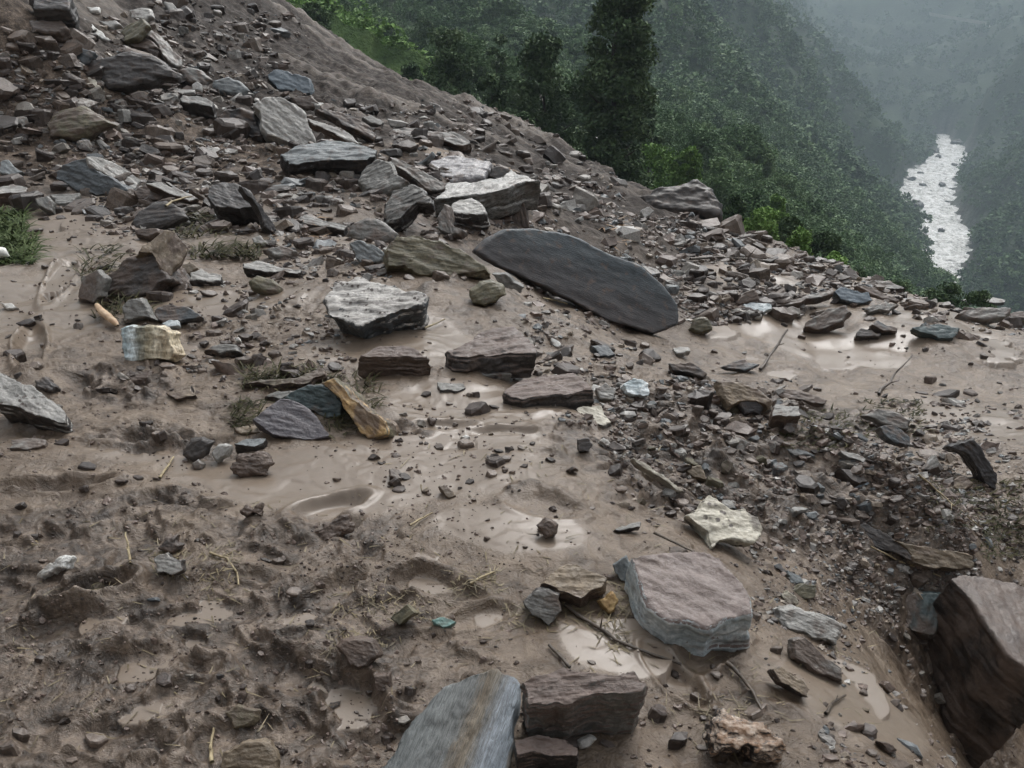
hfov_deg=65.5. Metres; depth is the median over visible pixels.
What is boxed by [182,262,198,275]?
rock
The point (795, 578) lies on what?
rock
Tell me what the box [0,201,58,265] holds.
grass patch
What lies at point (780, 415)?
rock
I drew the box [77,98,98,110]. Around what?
stone
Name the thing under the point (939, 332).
stone slab
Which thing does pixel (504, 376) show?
stone plate
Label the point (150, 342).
boulder
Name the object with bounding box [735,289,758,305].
boulder
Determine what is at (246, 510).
mud clod
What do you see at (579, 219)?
stone
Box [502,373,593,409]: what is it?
stone slab
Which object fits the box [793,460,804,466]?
stone
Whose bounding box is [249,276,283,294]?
rock
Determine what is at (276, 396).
rock ledge
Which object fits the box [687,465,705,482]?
rock
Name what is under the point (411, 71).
bush
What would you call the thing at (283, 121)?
stone slab
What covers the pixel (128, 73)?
boulder
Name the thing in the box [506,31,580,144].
tree
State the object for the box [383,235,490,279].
boulder
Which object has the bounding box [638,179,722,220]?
boulder
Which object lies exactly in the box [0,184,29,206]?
rock
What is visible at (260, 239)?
rock
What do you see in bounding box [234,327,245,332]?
stone
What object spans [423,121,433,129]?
stone
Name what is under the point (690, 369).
rock
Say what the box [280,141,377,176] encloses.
stone slab
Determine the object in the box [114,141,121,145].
stone
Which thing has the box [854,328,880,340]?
rock
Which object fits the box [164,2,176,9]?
rock
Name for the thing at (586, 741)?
rock
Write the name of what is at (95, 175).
boulder
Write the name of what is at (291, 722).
stone
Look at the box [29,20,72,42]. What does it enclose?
rock
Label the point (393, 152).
stone
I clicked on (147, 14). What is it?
boulder
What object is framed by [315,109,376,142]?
stone slab
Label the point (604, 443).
rock
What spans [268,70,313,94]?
stone slab
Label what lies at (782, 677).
rock
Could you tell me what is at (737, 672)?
root
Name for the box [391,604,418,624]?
rock
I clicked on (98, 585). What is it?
stone
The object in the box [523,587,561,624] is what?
rock
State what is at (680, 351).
stone plate
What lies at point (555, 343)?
rock
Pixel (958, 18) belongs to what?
track
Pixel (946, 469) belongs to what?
stone
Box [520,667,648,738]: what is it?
boulder
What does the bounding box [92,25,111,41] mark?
stone slab
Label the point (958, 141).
river boulder
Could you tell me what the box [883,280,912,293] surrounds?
bush
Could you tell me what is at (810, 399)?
stone plank
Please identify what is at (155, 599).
pebble
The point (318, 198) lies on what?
stone
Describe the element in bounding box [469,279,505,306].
rock
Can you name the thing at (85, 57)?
boulder
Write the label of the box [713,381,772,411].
boulder
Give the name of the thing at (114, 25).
rock
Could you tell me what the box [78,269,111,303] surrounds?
rock
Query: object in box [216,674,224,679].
stone
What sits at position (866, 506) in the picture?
stone
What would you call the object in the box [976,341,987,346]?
stone
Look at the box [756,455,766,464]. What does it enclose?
stone
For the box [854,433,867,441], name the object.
stone
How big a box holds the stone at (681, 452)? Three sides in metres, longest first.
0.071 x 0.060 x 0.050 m
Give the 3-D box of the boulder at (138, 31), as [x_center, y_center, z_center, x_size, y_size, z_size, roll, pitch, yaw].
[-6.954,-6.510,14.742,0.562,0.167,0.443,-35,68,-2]
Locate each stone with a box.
[11,137,23,143]
[13,531,21,537]
[17,116,28,126]
[41,104,53,109]
[73,322,82,328]
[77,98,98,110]
[77,139,91,148]
[84,205,110,215]
[90,582,104,589]
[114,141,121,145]
[114,206,133,214]
[117,109,131,122]
[123,137,138,139]
[139,143,162,156]
[144,153,164,165]
[179,26,188,35]
[182,365,195,368]
[201,84,209,92]
[208,220,231,232]
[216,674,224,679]
[227,50,241,59]
[230,93,241,101]
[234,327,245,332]
[237,691,247,699]
[250,222,258,231]
[257,178,274,184]
[258,57,268,62]
[287,718,296,729]
[289,344,298,348]
[311,102,323,111]
[315,195,328,202]
[329,701,340,708]
[330,198,343,204]
[358,190,370,196]
[362,273,372,280]
[368,266,376,271]
[370,195,381,200]
[379,148,402,155]
[409,152,417,156]
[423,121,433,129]
[429,102,439,107]
[540,180,551,185]
[542,167,549,173]
[574,216,583,222]
[590,215,598,219]
[623,253,634,261]
[637,498,646,504]
[642,472,653,481]
[647,446,655,449]
[662,488,675,500]
[665,284,679,293]
[672,270,684,276]
[674,448,686,458]
[682,291,690,295]
[684,458,697,465]
[685,229,695,235]
[705,476,723,488]
[716,295,721,303]
[721,460,733,474]
[722,500,735,508]
[727,482,738,487]
[729,406,738,413]
[737,439,750,450]
[748,435,759,441]
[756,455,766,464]
[757,501,766,511]
[767,440,777,452]
[772,462,787,476]
[772,526,777,532]
[781,519,787,524]
[789,506,808,516]
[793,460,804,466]
[797,434,805,440]
[799,304,805,311]
[800,493,807,501]
[816,494,823,498]
[817,482,824,492]
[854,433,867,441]
[857,501,872,512]
[922,346,928,351]
[924,376,936,383]
[938,453,944,459]
[940,310,949,314]
[942,465,948,471]
[963,389,977,396]
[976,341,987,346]
[980,354,987,358]
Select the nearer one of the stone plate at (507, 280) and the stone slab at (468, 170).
the stone plate at (507, 280)
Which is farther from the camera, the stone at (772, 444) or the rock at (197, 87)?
the rock at (197, 87)
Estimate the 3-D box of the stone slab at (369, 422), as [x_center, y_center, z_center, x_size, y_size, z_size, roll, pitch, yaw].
[-0.677,0.128,3.622,0.445,0.121,0.198,39,4,24]
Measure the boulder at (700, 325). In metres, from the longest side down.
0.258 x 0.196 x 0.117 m
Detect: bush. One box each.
[301,2,331,29]
[374,23,395,36]
[401,62,425,81]
[407,17,435,46]
[407,41,428,55]
[517,111,535,126]
[569,145,590,160]
[640,142,677,189]
[667,145,703,186]
[722,194,746,224]
[743,206,781,240]
[768,193,788,234]
[775,215,803,243]
[786,225,813,255]
[808,230,842,258]
[824,250,848,264]
[853,268,871,277]
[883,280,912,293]
[918,281,968,309]
[964,290,997,307]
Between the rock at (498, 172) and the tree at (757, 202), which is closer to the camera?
the rock at (498, 172)
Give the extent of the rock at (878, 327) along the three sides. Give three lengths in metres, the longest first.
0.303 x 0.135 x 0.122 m
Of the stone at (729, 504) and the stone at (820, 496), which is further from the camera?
the stone at (820, 496)
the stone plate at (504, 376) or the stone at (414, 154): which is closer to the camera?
the stone plate at (504, 376)
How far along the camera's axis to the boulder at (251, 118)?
11.31 m
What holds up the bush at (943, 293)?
on the hillside
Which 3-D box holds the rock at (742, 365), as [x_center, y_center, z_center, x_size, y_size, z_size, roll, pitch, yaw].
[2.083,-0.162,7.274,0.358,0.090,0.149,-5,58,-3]
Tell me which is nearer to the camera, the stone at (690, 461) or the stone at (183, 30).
the stone at (690, 461)
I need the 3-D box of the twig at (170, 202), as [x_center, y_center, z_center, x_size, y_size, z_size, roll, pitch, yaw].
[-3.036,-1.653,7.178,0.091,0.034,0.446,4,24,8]
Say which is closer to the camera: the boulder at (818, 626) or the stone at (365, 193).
the boulder at (818, 626)
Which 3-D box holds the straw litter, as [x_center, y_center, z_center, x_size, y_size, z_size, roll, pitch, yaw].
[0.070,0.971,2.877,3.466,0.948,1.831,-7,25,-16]
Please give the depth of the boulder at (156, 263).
5.35 m
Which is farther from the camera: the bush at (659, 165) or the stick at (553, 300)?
the bush at (659, 165)
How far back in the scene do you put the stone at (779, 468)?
3.89 m
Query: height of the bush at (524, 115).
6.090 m
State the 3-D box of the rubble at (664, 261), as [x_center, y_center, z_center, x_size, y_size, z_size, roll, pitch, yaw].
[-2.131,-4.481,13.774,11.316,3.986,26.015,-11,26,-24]
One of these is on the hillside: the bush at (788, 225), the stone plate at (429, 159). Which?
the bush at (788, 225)
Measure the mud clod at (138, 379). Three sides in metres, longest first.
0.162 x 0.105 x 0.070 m
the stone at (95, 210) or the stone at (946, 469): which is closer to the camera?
the stone at (946, 469)
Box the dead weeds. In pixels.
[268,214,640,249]
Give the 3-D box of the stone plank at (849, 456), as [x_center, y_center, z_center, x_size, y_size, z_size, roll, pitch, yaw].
[1.694,0.370,3.981,0.133,0.055,0.046,21,57,6]
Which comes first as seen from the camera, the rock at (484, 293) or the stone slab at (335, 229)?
the rock at (484, 293)
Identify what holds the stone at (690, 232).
on the ground at (340, 70)
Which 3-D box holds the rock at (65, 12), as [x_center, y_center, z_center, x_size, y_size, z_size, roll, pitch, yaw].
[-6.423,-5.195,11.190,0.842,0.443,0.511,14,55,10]
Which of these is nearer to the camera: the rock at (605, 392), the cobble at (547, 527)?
the cobble at (547, 527)
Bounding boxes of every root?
[94,303,118,325]
[564,603,681,665]
[725,661,762,708]
[824,694,846,714]
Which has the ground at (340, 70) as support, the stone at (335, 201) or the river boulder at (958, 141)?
the stone at (335, 201)
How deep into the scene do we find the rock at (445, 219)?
8.04 m
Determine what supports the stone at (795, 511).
on the ground at (340, 70)
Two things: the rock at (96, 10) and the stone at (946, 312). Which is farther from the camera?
the rock at (96, 10)
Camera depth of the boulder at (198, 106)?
12.09 m
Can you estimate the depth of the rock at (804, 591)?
3.00 m
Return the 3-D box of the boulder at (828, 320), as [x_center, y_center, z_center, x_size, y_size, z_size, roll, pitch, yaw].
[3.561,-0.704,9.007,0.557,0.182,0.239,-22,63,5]
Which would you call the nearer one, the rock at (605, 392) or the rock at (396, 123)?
the rock at (605, 392)
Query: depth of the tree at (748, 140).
89.88 m
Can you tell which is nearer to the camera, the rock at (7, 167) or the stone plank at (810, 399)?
the stone plank at (810, 399)
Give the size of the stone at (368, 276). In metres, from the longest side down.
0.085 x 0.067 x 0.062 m
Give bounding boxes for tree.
[423,27,481,101]
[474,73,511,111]
[481,34,518,115]
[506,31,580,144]
[563,0,662,188]
[641,101,667,185]
[682,125,716,183]
[700,155,743,217]
[712,121,778,176]
[738,188,771,230]
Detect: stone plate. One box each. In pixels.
[10,438,47,450]
[50,193,80,205]
[166,385,197,401]
[174,89,195,95]
[238,186,275,234]
[243,261,302,277]
[417,152,434,164]
[432,617,455,628]
[437,382,465,393]
[438,485,455,498]
[482,373,511,380]
[492,272,523,292]
[576,405,610,428]
[589,344,614,357]
[612,522,640,532]
[672,346,689,356]
[774,563,785,571]
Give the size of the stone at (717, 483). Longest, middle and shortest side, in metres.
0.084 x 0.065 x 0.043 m
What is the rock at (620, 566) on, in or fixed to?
on the ground at (340, 70)
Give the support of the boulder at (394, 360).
on the ground at (340, 70)
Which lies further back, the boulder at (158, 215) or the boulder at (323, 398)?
the boulder at (158, 215)
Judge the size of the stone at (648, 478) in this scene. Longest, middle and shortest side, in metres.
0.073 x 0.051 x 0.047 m
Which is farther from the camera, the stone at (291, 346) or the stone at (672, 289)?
the stone at (672, 289)
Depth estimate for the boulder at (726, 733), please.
1.95 m
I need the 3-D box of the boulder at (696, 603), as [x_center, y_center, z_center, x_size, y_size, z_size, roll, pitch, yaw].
[0.534,0.723,2.509,0.443,0.323,0.330,21,44,25]
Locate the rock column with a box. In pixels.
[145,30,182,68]
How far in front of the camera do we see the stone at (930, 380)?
7.79 m
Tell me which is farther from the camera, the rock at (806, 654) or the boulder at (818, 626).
the boulder at (818, 626)
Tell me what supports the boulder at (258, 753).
on the ground at (340, 70)
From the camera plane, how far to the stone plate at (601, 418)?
3.84 m
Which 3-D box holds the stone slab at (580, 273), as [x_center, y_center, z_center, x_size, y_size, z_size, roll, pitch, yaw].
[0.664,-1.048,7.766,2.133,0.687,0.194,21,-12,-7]
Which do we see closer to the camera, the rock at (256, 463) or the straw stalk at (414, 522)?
the straw stalk at (414, 522)
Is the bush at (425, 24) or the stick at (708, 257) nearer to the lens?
the stick at (708, 257)
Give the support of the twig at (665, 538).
on the ground at (340, 70)
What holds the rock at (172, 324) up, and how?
on the ground at (340, 70)
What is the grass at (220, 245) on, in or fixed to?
on the ground at (340, 70)
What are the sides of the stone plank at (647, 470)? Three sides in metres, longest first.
0.268 x 0.049 x 0.030 m
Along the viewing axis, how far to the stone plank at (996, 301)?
54.31 m
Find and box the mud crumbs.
[0,201,1023,767]
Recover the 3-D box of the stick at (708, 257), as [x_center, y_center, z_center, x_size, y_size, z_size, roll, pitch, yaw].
[3.148,-1.688,10.884,1.834,0.387,0.305,-13,27,-27]
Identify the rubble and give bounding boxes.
[0,11,1023,767]
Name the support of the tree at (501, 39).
on the hillside
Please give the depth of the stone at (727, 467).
3.76 m
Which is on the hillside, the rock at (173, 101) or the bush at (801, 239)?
the bush at (801, 239)
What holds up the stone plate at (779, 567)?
on the ground at (340, 70)
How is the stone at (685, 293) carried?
on the ground at (340, 70)
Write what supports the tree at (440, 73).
on the hillside
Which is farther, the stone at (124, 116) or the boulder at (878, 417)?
the stone at (124, 116)
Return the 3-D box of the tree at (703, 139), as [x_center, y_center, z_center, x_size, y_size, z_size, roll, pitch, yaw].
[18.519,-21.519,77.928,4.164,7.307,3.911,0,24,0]
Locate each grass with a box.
[63,207,394,439]
[767,397,1023,563]
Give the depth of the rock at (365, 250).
5.83 m
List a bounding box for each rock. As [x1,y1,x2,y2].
[0,160,23,175]
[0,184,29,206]
[0,302,19,309]
[35,196,56,214]
[37,555,76,579]
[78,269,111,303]
[87,7,100,14]
[98,20,123,29]
[120,37,159,51]
[122,298,157,323]
[133,185,165,200]
[134,107,156,120]
[135,228,162,241]
[154,553,186,575]
[155,305,203,324]
[162,320,180,329]
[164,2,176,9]
[164,93,177,105]
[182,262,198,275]
[182,436,214,461]
[189,268,223,286]
[192,82,202,92]
[204,344,243,357]
[212,443,232,462]
[225,704,261,728]
[230,451,274,477]
[233,424,259,434]
[234,438,267,453]
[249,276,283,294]
[252,235,267,246]
[263,246,298,258]
[290,95,318,110]
[349,240,383,263]
[373,671,392,692]
[387,119,407,127]
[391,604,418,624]
[437,204,467,239]
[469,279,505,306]
[487,166,508,178]
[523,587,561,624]
[550,338,560,347]
[577,438,592,451]
[577,734,596,749]
[594,438,610,447]
[595,383,615,400]
[612,555,629,581]
[620,378,649,397]
[640,207,653,218]
[668,362,706,379]
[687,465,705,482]
[720,359,758,371]
[737,401,763,415]
[767,667,808,697]
[768,404,800,427]
[781,590,798,605]
[784,570,803,583]
[787,636,841,682]
[793,583,815,599]
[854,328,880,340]
[864,302,898,314]
[868,321,896,334]
[875,740,896,753]
[878,681,895,693]
[921,455,943,469]
[1008,311,1023,325]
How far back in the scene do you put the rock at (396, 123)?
13.42 m
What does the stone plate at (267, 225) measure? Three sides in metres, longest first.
0.497 x 0.098 x 0.085 m
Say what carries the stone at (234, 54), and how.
on the ground at (340, 70)
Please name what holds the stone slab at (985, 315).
on the ground at (340, 70)
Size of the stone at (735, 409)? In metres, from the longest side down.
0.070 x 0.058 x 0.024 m
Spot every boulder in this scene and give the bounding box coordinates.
[47,105,117,142]
[56,156,141,195]
[77,48,97,65]
[90,51,182,94]
[108,230,189,297]
[121,19,151,44]
[121,324,185,361]
[130,8,154,21]
[131,201,188,229]
[178,67,212,85]
[180,95,216,123]
[207,182,258,225]
[212,77,251,95]
[218,107,264,140]
[220,738,280,767]
[283,384,345,417]
[323,277,428,338]
[336,635,383,669]
[347,218,399,243]
[358,159,409,195]
[358,346,430,378]
[383,184,434,231]
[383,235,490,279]
[445,326,537,378]
[451,198,489,230]
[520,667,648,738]
[540,564,606,607]
[624,552,752,656]
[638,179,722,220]
[688,317,711,334]
[702,708,785,762]
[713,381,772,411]
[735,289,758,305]
[772,604,841,645]
[803,305,851,333]
[860,408,909,431]
[906,591,939,639]
[909,199,923,208]
[927,575,1023,767]
[938,182,945,186]
[941,475,972,489]
[950,139,962,144]
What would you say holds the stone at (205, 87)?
on the ground at (340, 70)
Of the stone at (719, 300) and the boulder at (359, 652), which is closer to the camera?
the boulder at (359, 652)
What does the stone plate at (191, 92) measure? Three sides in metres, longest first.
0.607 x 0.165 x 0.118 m
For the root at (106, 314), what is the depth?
4.80 m
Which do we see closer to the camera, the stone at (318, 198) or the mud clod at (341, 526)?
the mud clod at (341, 526)
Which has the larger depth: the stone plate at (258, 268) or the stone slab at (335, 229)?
the stone slab at (335, 229)
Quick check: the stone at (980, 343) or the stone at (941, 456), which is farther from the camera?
the stone at (980, 343)
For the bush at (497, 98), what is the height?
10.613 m
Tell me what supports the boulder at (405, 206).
on the ground at (340, 70)
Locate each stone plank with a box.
[146,182,198,203]
[308,119,361,144]
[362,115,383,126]
[387,157,445,195]
[447,131,469,142]
[630,458,684,492]
[772,389,826,406]
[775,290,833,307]
[787,449,815,458]
[838,451,864,462]
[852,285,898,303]
[860,523,973,570]
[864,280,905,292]
[960,297,1005,305]
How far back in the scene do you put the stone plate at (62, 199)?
8.23 m
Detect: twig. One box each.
[164,196,192,206]
[207,727,214,763]
[209,552,238,585]
[653,531,694,551]
[870,546,940,576]
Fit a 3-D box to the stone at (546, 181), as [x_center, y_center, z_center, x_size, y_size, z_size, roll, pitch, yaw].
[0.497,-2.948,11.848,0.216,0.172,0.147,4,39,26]
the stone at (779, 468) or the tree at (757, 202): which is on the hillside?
the tree at (757, 202)
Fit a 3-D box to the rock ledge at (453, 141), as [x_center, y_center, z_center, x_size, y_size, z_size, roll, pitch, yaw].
[-1.304,-3.803,12.591,1.416,0.296,0.465,10,49,9]
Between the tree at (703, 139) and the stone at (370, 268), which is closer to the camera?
the stone at (370, 268)
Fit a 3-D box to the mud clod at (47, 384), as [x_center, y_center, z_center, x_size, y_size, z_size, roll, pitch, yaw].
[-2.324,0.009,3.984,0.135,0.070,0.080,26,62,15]
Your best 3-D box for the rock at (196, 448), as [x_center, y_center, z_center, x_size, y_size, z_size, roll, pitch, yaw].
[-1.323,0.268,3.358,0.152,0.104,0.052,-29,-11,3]
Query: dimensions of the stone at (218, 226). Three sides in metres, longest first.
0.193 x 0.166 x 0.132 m
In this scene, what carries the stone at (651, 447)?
on the ground at (340, 70)
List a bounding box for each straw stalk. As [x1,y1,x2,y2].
[124,532,130,564]
[158,456,173,478]
[409,512,432,525]
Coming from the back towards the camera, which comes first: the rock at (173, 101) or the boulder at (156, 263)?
the rock at (173, 101)
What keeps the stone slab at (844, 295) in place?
on the ground at (340, 70)
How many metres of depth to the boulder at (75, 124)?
10.17 m
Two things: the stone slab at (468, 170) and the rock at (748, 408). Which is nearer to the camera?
the rock at (748, 408)
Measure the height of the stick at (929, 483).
0.679 m
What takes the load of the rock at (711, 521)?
on the ground at (340, 70)
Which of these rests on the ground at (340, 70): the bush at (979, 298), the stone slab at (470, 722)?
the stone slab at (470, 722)
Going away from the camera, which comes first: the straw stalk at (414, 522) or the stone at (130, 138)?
the straw stalk at (414, 522)
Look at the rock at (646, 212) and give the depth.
11.92 m
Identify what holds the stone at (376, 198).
on the ground at (340, 70)
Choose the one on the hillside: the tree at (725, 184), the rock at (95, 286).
the tree at (725, 184)
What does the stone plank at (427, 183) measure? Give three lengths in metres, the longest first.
0.746 x 0.223 x 0.164 m
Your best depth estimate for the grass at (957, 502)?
4.81 m
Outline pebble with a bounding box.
[147,597,159,601]
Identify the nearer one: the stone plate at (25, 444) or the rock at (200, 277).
the stone plate at (25, 444)
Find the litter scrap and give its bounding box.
[0,247,9,258]
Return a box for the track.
[929,12,986,24]
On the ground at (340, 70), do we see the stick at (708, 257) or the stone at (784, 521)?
the stone at (784, 521)
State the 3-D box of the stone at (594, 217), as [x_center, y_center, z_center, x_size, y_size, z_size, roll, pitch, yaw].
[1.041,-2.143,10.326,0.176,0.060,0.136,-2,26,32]
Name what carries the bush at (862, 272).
on the hillside
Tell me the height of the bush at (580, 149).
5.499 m
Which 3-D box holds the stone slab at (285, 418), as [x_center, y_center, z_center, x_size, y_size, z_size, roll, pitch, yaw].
[-0.970,0.177,3.573,0.366,0.110,0.195,13,61,1]
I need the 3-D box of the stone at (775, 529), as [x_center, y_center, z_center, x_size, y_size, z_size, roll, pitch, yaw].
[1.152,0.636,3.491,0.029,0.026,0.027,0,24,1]
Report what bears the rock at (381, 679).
on the ground at (340, 70)
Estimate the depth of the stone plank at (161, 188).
7.71 m
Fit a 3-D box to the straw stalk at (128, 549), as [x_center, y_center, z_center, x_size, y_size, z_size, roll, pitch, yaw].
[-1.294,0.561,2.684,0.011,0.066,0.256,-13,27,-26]
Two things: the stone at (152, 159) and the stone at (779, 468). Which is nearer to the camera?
the stone at (779, 468)
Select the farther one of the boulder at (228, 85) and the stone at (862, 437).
the boulder at (228, 85)
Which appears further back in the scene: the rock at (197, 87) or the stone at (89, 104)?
the rock at (197, 87)
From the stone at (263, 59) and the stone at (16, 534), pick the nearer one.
the stone at (16, 534)
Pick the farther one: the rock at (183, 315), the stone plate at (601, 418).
the rock at (183, 315)
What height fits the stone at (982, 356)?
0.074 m
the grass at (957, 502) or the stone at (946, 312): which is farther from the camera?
the stone at (946, 312)
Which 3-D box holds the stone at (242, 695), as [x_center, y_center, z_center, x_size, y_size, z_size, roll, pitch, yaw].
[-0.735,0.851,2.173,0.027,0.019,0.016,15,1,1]
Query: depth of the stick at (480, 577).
2.61 m
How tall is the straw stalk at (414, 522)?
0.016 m
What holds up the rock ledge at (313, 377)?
on the ground at (340, 70)
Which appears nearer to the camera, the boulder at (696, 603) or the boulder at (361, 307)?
the boulder at (696, 603)
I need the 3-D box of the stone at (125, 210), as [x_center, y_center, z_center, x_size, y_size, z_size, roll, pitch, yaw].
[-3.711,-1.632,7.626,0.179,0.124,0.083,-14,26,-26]
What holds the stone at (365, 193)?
on the ground at (340, 70)
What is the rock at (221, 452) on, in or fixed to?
on the ground at (340, 70)
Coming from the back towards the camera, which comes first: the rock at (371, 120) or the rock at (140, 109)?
the rock at (371, 120)
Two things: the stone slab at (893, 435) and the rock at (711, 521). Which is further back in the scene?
the stone slab at (893, 435)
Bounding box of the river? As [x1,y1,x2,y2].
[899,134,972,282]
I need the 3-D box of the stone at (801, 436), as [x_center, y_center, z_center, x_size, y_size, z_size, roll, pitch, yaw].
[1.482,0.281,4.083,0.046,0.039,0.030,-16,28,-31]
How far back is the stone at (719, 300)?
9.05 m
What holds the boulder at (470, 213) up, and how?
on the ground at (340, 70)
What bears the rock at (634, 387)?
on the ground at (340, 70)
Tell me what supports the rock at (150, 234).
on the ground at (340, 70)
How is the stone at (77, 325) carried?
on the ground at (340, 70)
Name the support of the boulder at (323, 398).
on the ground at (340, 70)
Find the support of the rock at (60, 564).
on the ground at (340, 70)
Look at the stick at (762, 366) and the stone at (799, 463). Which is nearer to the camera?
the stone at (799, 463)
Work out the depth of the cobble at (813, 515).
3.64 m
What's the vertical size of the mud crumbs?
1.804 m
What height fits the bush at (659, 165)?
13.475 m
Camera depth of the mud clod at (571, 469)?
3.18 m
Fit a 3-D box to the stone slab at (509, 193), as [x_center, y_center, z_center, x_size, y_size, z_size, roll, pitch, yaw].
[-0.332,-2.106,9.045,1.286,0.389,0.532,-19,40,-24]
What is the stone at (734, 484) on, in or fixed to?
on the ground at (340, 70)
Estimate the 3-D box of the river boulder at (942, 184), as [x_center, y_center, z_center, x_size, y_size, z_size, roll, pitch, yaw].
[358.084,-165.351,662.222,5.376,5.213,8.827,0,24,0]
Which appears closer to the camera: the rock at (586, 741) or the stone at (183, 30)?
the rock at (586, 741)
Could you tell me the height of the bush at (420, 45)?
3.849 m
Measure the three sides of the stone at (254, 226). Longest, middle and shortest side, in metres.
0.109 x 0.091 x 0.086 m
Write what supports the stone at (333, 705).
on the ground at (340, 70)
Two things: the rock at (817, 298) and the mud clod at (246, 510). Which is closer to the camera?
the mud clod at (246, 510)
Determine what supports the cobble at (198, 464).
on the ground at (340, 70)
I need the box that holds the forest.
[305,0,1023,326]
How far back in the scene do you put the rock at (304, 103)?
14.72 m
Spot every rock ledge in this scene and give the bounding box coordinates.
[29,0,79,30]
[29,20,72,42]
[242,368,326,389]
[265,384,322,401]
[389,127,471,152]
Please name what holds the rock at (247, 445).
on the ground at (340, 70)
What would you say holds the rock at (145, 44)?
on the ground at (340, 70)
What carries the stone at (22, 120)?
on the ground at (340, 70)
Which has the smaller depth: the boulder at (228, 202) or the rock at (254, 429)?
the rock at (254, 429)
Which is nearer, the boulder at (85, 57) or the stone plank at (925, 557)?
the stone plank at (925, 557)
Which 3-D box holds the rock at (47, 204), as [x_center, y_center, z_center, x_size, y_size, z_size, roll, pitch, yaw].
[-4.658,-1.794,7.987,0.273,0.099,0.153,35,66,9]
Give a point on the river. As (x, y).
(949, 248)
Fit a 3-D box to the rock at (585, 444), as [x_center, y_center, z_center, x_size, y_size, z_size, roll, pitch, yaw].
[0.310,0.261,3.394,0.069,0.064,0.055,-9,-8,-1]
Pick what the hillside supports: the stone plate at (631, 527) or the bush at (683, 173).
the bush at (683, 173)
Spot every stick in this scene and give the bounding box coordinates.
[424,318,444,328]
[469,571,494,584]
[542,297,567,303]
[548,643,570,668]
[689,248,767,261]
[759,329,787,369]
[877,355,912,394]
[918,474,981,526]
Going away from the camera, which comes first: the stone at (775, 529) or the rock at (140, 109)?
the stone at (775, 529)
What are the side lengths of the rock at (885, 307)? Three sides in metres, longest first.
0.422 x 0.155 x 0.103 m
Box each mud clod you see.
[35,377,60,393]
[125,370,153,384]
[158,534,184,553]
[239,502,264,517]
[314,514,354,540]
[566,465,577,473]
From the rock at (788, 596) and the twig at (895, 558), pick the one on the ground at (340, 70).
the rock at (788, 596)
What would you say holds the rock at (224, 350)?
on the ground at (340, 70)
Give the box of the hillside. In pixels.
[285,0,1023,327]
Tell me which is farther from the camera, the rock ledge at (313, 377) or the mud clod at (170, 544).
the rock ledge at (313, 377)
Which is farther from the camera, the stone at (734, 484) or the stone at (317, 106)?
the stone at (317, 106)
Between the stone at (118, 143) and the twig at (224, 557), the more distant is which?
the stone at (118, 143)
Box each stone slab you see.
[0,373,72,432]
[87,77,101,88]
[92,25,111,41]
[252,399,330,439]
[253,97,315,144]
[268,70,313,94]
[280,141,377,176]
[299,215,347,235]
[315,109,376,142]
[322,378,399,439]
[382,668,520,767]
[430,156,492,182]
[434,169,540,218]
[472,228,678,334]
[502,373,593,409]
[514,735,578,767]
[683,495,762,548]
[743,302,771,313]
[832,287,871,304]
[874,424,909,446]
[910,324,959,340]
[942,439,996,489]
[955,307,1011,324]
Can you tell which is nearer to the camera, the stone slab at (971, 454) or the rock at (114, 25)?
the stone slab at (971, 454)
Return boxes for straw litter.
[0,444,899,763]
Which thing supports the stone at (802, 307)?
on the ground at (340, 70)
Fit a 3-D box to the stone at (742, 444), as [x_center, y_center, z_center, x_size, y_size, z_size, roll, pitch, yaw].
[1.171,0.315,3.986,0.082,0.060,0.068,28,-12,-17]
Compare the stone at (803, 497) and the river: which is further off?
the river
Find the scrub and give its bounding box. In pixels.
[287,0,435,78]
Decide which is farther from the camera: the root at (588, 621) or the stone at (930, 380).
the stone at (930, 380)
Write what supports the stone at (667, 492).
on the ground at (340, 70)
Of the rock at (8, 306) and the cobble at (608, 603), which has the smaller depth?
the cobble at (608, 603)
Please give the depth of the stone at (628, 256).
9.68 m
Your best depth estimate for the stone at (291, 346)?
4.45 m
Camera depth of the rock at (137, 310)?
4.82 m
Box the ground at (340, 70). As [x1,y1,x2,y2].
[0,0,1023,767]
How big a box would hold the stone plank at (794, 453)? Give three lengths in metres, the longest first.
0.172 x 0.055 x 0.050 m
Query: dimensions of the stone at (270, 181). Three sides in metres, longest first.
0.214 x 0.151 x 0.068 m
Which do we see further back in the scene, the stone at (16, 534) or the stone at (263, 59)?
the stone at (263, 59)
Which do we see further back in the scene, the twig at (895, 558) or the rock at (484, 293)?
the rock at (484, 293)
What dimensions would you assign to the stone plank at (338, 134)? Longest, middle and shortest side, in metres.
0.784 x 0.167 x 0.119 m
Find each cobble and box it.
[192,459,205,469]
[536,517,557,538]
[597,591,617,613]
[805,511,819,520]
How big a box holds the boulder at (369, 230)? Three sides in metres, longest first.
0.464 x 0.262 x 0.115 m
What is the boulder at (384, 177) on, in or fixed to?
on the ground at (340, 70)

